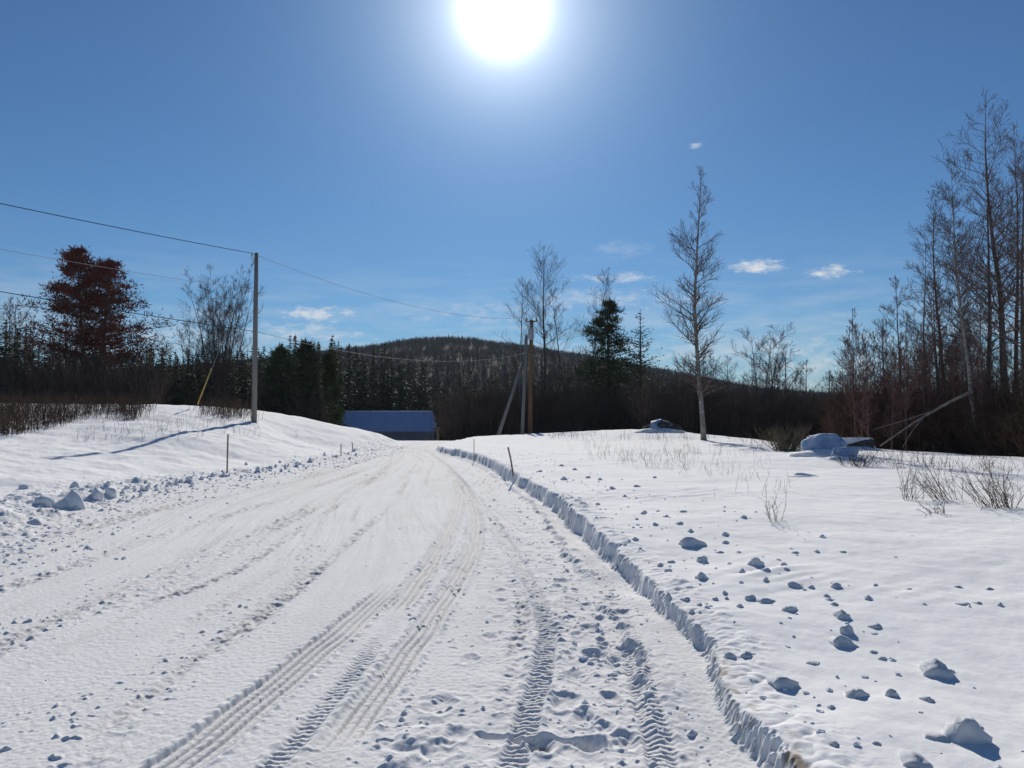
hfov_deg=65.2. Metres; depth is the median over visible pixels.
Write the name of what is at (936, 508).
dry shrub
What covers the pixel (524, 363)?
utility pole
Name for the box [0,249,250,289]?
power line
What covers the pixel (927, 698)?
snow lump
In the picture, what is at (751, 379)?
hardwood tree
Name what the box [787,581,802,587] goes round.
snow lump
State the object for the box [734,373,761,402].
hardwood tree
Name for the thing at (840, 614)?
snow lump
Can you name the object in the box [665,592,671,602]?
snow lump
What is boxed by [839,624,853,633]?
snow lump
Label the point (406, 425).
barn
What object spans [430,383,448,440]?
spruce tree
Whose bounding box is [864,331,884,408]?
sapling
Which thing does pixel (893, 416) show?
sapling
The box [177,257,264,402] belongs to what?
maple tree
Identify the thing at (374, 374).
spruce tree
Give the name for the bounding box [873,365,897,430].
sapling
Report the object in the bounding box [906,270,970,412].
maple tree
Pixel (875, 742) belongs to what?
snow lump
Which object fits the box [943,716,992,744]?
snow lump
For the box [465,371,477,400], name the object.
spruce tree
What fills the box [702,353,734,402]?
hardwood tree
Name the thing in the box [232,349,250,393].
spruce tree
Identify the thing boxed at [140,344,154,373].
spruce tree
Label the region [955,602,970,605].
snow lump
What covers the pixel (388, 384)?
spruce tree
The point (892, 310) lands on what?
maple tree
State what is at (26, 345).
spruce tree
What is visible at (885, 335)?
sapling
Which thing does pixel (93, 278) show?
pine tree
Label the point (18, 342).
spruce tree
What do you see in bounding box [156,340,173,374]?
hardwood tree
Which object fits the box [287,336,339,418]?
pine tree
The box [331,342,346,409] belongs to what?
spruce tree
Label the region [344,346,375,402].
spruce tree
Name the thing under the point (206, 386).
spruce tree
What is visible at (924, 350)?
aspen tree
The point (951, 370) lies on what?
sapling
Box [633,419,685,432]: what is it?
boulder
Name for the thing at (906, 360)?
sapling
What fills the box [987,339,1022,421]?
sapling
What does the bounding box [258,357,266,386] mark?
spruce tree
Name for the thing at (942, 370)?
sapling
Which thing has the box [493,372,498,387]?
spruce tree
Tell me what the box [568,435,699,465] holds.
dry grass
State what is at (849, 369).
sapling
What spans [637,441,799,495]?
dry grass
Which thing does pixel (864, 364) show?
sapling
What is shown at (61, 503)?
snow chunk
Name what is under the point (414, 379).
spruce tree
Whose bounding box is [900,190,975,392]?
aspen tree
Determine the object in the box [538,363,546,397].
spruce tree
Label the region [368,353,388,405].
spruce tree
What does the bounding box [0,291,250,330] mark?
telephone cable
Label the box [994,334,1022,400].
sapling
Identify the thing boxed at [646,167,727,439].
birch tree
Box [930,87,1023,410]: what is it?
aspen tree
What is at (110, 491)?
snow chunk
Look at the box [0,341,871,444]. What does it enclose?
thicket
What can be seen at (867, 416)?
sapling
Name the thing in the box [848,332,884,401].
sapling
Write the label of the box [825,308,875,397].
maple tree
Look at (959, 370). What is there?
sapling
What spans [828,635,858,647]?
snow lump
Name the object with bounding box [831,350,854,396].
hardwood tree
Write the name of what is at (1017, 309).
aspen tree
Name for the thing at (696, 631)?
snow lump
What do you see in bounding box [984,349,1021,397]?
sapling
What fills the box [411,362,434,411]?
spruce tree
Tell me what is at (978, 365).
sapling
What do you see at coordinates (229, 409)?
dry brush
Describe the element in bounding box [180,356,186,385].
spruce tree
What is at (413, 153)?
sky
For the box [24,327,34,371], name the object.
spruce tree
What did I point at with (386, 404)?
spruce tree
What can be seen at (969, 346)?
sapling
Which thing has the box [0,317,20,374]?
spruce tree
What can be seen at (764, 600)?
snow lump
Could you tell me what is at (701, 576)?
snow lump
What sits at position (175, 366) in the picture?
spruce tree
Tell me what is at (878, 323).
hardwood tree
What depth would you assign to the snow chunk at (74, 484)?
15.05 m
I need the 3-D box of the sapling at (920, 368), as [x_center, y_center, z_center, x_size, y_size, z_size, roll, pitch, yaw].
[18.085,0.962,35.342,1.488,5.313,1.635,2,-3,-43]
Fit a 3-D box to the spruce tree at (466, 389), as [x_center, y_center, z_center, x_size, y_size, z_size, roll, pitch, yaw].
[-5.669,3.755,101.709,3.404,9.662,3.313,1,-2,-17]
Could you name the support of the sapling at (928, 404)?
on the snow ground at (870, 519)
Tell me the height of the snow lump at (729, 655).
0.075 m
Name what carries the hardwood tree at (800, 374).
on the snow ground at (870, 519)
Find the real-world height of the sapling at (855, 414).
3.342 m
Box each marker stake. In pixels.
[226,434,228,472]
[507,447,513,475]
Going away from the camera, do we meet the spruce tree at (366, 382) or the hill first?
the spruce tree at (366, 382)
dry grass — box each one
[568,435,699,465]
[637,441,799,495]
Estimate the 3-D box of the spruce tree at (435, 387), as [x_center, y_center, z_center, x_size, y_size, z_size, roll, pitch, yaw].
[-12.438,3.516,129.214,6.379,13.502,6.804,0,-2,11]
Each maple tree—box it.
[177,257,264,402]
[731,321,799,405]
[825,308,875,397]
[872,277,926,400]
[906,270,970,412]
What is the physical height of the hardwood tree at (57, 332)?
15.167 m
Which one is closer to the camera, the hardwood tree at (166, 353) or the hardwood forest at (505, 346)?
the hardwood tree at (166, 353)
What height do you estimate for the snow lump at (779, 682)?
0.120 m
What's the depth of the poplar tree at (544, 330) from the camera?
80.18 m
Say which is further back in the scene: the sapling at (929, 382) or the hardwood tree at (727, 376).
the hardwood tree at (727, 376)
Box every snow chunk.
[18,484,28,488]
[27,519,41,524]
[34,495,55,507]
[54,499,67,507]
[64,490,85,509]
[69,481,79,487]
[90,487,103,500]
[105,487,116,497]
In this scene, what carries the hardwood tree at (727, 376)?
on the snow ground at (870, 519)
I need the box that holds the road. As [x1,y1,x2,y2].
[0,439,778,767]
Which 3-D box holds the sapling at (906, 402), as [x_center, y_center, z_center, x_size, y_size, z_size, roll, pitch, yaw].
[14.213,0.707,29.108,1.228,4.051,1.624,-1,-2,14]
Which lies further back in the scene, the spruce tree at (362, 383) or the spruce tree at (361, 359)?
the spruce tree at (361, 359)
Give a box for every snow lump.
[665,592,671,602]
[678,537,706,546]
[679,597,689,600]
[690,624,701,641]
[695,572,708,579]
[696,555,707,562]
[723,652,736,658]
[740,651,752,658]
[744,594,755,599]
[747,557,764,565]
[755,598,775,602]
[766,676,798,689]
[781,605,797,611]
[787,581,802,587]
[805,660,819,664]
[827,705,835,708]
[827,741,838,746]
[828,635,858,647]
[829,582,840,587]
[832,609,850,618]
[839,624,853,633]
[845,686,869,698]
[864,595,872,599]
[867,623,881,628]
[872,740,880,744]
[877,656,887,659]
[884,688,898,697]
[899,749,932,767]
[919,658,954,679]
[919,696,934,701]
[924,731,950,741]
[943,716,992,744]
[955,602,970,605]
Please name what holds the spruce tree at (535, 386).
on the snow ground at (870, 519)
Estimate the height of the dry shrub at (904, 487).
0.633 m
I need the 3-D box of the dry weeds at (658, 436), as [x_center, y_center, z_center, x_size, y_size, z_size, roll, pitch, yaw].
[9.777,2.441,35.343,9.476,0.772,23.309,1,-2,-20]
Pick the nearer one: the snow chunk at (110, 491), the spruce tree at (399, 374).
the snow chunk at (110, 491)
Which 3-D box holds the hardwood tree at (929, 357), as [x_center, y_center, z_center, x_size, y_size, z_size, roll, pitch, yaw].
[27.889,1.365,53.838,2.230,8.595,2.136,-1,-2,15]
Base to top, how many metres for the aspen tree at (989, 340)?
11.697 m
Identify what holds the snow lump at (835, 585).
on the snow ground at (870, 519)
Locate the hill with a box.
[342,343,709,398]
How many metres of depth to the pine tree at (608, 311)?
71.47 m
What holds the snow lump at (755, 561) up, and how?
on the snow ground at (870, 519)
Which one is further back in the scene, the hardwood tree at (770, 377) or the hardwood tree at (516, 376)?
the hardwood tree at (516, 376)
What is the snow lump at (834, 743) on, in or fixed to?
on the snow ground at (870, 519)
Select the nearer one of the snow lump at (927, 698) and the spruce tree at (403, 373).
the snow lump at (927, 698)
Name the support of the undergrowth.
on the snow ground at (870, 519)
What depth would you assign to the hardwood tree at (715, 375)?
88.85 m
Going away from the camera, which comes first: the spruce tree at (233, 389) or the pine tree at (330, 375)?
the spruce tree at (233, 389)
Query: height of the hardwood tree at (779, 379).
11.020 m
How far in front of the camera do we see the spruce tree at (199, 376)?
71.82 m
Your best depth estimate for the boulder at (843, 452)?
21.40 m
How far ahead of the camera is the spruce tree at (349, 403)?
106.12 m
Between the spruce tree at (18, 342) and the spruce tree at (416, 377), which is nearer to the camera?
the spruce tree at (18, 342)
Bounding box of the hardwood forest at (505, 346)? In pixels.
[102,335,873,412]
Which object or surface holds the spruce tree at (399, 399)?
on the snow ground at (870, 519)
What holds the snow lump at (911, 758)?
on the snow ground at (870, 519)
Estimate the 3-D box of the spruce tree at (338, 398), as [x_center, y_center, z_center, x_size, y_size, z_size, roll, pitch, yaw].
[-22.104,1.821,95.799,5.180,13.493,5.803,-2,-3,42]
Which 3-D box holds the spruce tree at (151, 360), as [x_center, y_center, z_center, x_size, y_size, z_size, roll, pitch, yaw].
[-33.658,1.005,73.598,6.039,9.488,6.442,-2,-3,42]
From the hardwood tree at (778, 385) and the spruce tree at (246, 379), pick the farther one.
the hardwood tree at (778, 385)
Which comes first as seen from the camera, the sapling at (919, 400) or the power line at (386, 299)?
the sapling at (919, 400)
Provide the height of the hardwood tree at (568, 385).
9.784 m
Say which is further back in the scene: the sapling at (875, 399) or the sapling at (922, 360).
the sapling at (922, 360)
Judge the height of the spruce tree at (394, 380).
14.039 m
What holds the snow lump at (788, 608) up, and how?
on the snow ground at (870, 519)
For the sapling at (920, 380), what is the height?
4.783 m
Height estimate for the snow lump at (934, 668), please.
0.182 m
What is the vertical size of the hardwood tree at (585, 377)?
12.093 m
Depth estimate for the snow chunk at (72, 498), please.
13.20 m
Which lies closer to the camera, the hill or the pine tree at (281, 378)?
the pine tree at (281, 378)
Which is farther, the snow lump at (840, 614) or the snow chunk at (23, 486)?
the snow chunk at (23, 486)
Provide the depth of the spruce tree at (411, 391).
119.01 m
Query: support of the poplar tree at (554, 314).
on the snow ground at (870, 519)
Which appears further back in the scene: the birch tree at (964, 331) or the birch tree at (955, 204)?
the birch tree at (955, 204)
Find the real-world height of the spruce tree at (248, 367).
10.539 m
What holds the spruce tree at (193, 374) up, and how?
on the snow ground at (870, 519)
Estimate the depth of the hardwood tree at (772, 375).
91.44 m
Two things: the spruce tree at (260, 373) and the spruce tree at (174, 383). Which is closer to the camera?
the spruce tree at (174, 383)
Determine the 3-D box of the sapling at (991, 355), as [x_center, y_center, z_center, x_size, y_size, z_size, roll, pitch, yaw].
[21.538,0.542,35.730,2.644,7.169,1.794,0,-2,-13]
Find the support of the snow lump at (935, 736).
on the snow ground at (870, 519)
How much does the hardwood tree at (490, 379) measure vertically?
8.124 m
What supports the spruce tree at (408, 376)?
on the snow ground at (870, 519)
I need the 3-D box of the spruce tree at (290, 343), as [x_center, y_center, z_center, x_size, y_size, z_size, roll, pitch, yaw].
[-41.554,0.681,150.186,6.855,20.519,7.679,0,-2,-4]
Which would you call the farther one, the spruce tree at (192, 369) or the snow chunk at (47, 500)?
the spruce tree at (192, 369)
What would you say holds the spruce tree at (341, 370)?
on the snow ground at (870, 519)
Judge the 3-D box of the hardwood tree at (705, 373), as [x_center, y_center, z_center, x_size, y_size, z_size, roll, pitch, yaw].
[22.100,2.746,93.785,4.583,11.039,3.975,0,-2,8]
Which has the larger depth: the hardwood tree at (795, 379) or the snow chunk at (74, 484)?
the hardwood tree at (795, 379)
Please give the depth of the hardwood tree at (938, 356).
55.45 m
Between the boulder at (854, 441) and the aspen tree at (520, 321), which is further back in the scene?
the aspen tree at (520, 321)
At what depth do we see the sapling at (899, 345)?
31.00 m
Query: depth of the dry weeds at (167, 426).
28.02 m
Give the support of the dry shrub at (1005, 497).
on the snow ground at (870, 519)
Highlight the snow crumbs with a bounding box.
[0,442,1023,767]
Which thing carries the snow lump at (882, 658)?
on the snow ground at (870, 519)
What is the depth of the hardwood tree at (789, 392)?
72.06 m
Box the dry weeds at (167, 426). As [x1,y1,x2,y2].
[77,410,297,440]
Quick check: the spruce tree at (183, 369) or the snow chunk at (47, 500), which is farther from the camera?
the spruce tree at (183, 369)
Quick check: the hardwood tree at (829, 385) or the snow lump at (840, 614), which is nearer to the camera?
the snow lump at (840, 614)
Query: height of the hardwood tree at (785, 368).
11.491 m
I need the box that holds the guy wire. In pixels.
[197,262,252,406]
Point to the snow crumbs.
(646, 694)
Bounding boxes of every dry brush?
[0,388,158,435]
[189,394,264,422]
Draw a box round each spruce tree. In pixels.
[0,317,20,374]
[7,332,28,371]
[11,329,22,362]
[19,326,39,370]
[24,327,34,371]
[38,349,50,375]
[129,348,139,379]
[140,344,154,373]
[141,348,159,375]
[151,351,172,398]
[162,359,187,404]
[172,350,182,394]
[174,359,183,401]
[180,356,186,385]
[181,347,193,383]
[181,367,195,398]
[184,355,203,396]
[184,360,200,405]
[189,360,209,396]
[195,358,220,403]
[223,357,242,407]
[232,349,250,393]
[234,349,250,393]
[235,353,251,396]
[236,358,251,407]
[242,350,251,392]
[248,354,251,388]
[248,365,263,404]
[249,348,265,384]
[257,368,278,411]
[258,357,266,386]
[287,336,293,359]
[288,333,300,371]
[310,370,331,422]
[315,343,322,380]
[327,346,346,426]
[329,336,344,386]
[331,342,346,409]
[336,341,345,395]
[337,346,346,406]
[339,345,366,419]
[343,347,354,401]
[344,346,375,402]
[351,349,360,407]
[351,357,375,410]
[353,351,370,409]
[356,359,375,410]
[361,350,382,410]
[364,346,379,394]
[367,352,380,400]
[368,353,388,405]
[375,344,397,410]
[376,360,397,410]
[378,355,400,410]
[391,353,414,410]
[393,353,407,407]
[393,366,405,410]
[401,351,419,408]
[404,366,415,405]
[405,374,418,410]
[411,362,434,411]
[412,359,433,410]
[412,362,418,396]
[430,366,442,414]
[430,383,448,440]
[431,382,442,439]
[432,377,442,408]
[463,378,469,404]
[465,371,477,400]
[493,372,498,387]
[533,376,538,401]
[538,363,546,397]
[620,312,667,399]
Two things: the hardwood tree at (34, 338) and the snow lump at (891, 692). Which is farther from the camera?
the hardwood tree at (34, 338)
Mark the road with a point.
(338, 647)
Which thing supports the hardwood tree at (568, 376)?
on the snow ground at (870, 519)
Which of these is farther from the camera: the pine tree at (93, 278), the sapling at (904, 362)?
the pine tree at (93, 278)
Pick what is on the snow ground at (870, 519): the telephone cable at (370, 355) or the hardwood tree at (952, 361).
the hardwood tree at (952, 361)
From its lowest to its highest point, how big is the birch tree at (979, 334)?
7.810 m
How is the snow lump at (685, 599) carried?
on the snow ground at (870, 519)
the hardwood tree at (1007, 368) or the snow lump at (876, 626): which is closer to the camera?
the snow lump at (876, 626)
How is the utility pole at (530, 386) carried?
on the snow ground at (870, 519)
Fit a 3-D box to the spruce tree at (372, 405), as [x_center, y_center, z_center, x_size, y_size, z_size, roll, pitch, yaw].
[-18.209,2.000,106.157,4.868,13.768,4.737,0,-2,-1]
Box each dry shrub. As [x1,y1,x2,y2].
[746,421,818,451]
[754,484,786,521]
[827,449,890,466]
[897,463,928,499]
[905,456,963,500]
[917,497,946,514]
[948,456,1023,509]
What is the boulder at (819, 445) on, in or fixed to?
on the snow ground at (870, 519)
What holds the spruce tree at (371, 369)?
on the snow ground at (870, 519)
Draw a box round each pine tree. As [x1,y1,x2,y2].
[0,244,186,373]
[242,345,313,415]
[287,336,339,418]
[318,351,349,424]
[552,297,658,424]
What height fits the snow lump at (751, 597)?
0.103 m
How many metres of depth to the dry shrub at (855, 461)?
19.32 m
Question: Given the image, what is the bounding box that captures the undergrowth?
[797,348,1023,456]
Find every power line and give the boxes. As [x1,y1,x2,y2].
[0,203,249,252]
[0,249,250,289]
[260,256,523,318]
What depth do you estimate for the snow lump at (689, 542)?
8.30 m
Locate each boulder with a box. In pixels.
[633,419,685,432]
[789,433,846,456]
[823,447,864,460]
[843,436,882,450]
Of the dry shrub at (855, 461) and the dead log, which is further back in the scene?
the dead log
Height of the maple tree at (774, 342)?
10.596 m
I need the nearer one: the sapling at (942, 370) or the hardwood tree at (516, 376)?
the sapling at (942, 370)
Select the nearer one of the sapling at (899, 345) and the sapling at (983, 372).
the sapling at (899, 345)
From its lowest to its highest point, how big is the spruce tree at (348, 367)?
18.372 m
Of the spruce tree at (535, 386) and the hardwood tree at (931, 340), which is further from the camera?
the spruce tree at (535, 386)
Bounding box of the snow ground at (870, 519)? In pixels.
[0,403,1023,767]
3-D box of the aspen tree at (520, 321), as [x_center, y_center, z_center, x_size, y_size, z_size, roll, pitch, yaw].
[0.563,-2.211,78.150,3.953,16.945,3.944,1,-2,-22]
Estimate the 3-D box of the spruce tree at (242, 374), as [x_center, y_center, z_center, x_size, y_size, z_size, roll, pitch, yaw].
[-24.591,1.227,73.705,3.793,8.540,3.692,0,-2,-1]
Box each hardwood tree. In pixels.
[0,295,32,374]
[0,299,42,358]
[20,314,43,363]
[36,303,77,367]
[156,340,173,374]
[174,319,199,380]
[179,338,213,389]
[478,371,501,396]
[498,360,528,418]
[508,365,527,398]
[536,367,562,408]
[553,364,580,416]
[560,359,578,403]
[567,357,614,403]
[670,367,707,406]
[694,363,714,400]
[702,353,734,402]
[706,354,751,398]
[709,364,725,392]
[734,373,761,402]
[743,358,759,396]
[754,356,793,401]
[760,350,816,406]
[763,358,788,397]
[769,370,784,401]
[770,358,790,399]
[780,382,798,407]
[784,372,808,411]
[796,360,820,415]
[809,372,841,403]
[816,370,834,401]
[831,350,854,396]
[861,318,907,391]
[907,302,972,392]
[907,341,946,386]
[910,341,937,387]
[919,318,958,394]
[933,332,965,392]
[939,323,996,396]
[944,310,986,377]
[984,342,1020,387]
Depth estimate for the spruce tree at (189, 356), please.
87.48 m
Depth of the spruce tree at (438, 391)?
112.55 m
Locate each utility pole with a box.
[251,253,257,422]
[497,334,527,434]
[526,318,536,433]
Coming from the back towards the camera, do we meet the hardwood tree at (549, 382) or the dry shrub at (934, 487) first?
the hardwood tree at (549, 382)
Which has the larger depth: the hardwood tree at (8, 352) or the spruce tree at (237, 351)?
the spruce tree at (237, 351)
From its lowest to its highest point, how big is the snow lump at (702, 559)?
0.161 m
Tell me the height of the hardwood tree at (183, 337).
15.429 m
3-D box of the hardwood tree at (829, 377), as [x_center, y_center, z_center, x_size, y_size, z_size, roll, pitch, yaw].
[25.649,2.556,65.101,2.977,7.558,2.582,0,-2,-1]
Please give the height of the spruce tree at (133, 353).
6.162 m
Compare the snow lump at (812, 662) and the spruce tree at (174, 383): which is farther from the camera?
the spruce tree at (174, 383)
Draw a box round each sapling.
[822,326,866,424]
[832,318,876,435]
[847,329,882,424]
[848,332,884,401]
[850,369,877,435]
[854,319,908,415]
[856,373,879,437]
[863,374,889,428]
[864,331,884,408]
[868,326,901,396]
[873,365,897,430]
[876,361,913,449]
[880,334,913,413]
[882,342,917,449]
[884,348,918,450]
[885,379,911,438]
[889,333,913,390]
[896,330,920,398]
[897,349,923,389]
[900,366,931,433]
[902,337,939,432]
[903,347,934,390]
[909,324,941,399]
[909,350,931,404]
[915,362,946,451]
[916,381,935,438]
[926,321,975,419]
[934,334,974,441]
[941,333,972,420]
[947,331,984,398]
[956,325,978,387]
[956,334,1005,436]
[963,370,992,454]
[965,319,999,397]
[966,350,994,404]
[968,347,995,406]
[972,334,1011,405]
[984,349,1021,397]
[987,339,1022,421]
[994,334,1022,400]
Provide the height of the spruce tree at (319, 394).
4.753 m
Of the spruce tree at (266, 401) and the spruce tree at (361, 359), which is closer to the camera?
the spruce tree at (266, 401)
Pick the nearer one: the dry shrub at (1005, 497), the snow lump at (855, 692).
the snow lump at (855, 692)
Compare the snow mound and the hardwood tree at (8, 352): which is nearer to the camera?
the snow mound
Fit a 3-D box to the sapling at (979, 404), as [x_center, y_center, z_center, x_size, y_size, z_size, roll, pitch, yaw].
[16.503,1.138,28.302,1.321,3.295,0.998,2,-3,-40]
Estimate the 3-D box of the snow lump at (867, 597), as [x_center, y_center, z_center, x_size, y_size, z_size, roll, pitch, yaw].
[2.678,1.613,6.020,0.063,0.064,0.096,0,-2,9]
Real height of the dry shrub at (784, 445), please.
1.165 m
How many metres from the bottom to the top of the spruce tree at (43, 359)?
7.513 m
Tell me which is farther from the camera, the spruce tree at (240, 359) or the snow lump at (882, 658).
the spruce tree at (240, 359)
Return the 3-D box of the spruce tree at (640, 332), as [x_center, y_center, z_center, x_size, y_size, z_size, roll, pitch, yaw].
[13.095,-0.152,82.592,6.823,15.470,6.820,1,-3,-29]
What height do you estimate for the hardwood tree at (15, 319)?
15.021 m
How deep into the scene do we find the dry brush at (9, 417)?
31.32 m
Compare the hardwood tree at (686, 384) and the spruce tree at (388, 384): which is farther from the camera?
the spruce tree at (388, 384)
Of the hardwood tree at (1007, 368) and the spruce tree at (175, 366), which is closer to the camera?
the hardwood tree at (1007, 368)
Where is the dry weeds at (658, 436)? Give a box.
[542,429,852,446]
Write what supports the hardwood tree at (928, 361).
on the snow ground at (870, 519)
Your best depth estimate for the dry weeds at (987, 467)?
18.94 m
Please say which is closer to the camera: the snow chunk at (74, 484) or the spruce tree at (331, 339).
the snow chunk at (74, 484)
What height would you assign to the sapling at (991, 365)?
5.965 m
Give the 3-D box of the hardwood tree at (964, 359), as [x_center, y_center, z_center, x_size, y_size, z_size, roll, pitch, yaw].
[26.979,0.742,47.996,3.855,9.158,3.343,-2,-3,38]
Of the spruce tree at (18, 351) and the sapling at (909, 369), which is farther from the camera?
the spruce tree at (18, 351)
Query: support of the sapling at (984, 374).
on the snow ground at (870, 519)
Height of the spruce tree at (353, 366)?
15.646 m
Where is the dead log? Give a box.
[873,390,973,446]
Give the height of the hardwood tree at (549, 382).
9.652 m
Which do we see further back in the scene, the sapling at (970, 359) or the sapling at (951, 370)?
the sapling at (970, 359)
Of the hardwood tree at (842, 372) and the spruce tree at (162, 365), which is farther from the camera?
the spruce tree at (162, 365)
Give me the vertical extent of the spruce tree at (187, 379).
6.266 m
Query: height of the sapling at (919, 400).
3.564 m
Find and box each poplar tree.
[512,244,579,403]
[535,268,617,414]
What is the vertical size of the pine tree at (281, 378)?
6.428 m
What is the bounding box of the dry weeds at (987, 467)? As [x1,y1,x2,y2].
[846,437,1023,475]
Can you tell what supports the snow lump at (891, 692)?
on the snow ground at (870, 519)
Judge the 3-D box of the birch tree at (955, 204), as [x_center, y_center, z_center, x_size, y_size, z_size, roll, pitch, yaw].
[18.363,-3.002,33.082,2.959,12.766,3.878,0,-2,9]
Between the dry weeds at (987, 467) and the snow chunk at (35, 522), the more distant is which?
the dry weeds at (987, 467)
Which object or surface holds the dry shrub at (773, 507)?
on the snow ground at (870, 519)
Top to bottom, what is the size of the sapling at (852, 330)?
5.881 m
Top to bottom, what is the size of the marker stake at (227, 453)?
1.148 m
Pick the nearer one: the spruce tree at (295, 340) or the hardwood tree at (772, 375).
the hardwood tree at (772, 375)
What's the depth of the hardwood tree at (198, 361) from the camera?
75.95 m
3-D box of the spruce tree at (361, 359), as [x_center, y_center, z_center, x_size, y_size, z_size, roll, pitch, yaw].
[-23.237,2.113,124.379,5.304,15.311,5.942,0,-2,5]
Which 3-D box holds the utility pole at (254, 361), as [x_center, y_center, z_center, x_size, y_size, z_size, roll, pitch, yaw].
[-11.636,-1.874,36.100,0.398,8.133,0.244,0,-2,0]
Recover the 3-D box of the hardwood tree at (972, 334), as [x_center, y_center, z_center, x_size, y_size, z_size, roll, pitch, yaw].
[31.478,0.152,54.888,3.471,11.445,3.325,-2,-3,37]
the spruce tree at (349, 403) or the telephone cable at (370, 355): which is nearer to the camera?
the telephone cable at (370, 355)
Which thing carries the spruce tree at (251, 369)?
on the snow ground at (870, 519)
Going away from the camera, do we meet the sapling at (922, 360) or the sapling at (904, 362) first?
the sapling at (904, 362)
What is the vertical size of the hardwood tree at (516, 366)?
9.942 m
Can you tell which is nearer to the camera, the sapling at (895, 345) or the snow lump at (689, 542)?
the snow lump at (689, 542)
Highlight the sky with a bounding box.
[0,0,1023,391]
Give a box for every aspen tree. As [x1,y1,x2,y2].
[496,278,539,408]
[896,242,946,443]
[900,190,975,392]
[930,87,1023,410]
[933,157,1023,405]
[940,165,1023,401]
[961,120,1023,401]
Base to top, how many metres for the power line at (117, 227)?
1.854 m
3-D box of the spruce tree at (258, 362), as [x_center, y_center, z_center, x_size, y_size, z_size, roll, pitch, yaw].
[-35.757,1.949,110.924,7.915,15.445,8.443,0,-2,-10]
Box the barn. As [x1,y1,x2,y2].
[339,411,436,440]
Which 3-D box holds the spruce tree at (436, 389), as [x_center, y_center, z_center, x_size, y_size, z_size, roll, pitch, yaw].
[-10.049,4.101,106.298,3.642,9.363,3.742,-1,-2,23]
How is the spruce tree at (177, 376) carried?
on the snow ground at (870, 519)
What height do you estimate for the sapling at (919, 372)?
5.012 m
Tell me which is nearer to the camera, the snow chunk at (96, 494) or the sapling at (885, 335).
the snow chunk at (96, 494)
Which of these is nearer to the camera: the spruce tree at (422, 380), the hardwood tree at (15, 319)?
the hardwood tree at (15, 319)
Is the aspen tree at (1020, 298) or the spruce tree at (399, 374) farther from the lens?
the spruce tree at (399, 374)
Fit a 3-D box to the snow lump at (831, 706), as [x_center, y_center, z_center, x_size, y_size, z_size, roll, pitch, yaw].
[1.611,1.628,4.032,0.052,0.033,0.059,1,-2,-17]
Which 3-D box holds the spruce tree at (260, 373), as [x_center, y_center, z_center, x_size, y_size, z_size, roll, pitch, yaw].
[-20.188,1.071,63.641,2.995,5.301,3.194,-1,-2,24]
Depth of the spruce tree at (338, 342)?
135.41 m
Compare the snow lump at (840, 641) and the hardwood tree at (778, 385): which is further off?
the hardwood tree at (778, 385)
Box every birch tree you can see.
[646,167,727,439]
[913,159,993,409]
[933,212,995,454]
[954,259,1012,414]
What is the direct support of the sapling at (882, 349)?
on the snow ground at (870, 519)
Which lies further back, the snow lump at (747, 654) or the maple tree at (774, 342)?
the maple tree at (774, 342)
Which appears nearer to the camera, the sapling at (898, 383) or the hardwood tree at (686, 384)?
the sapling at (898, 383)
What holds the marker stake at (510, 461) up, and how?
on the snow ground at (870, 519)
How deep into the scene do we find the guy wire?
37.18 m
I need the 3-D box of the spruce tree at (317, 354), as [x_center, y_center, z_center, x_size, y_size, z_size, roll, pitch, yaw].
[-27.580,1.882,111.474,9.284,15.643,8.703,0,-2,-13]
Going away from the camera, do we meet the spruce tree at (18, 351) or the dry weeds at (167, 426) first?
the dry weeds at (167, 426)
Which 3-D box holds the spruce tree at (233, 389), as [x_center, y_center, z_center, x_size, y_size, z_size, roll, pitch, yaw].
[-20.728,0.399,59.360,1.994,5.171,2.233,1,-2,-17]
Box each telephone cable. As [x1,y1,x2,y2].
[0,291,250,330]
[260,332,523,360]

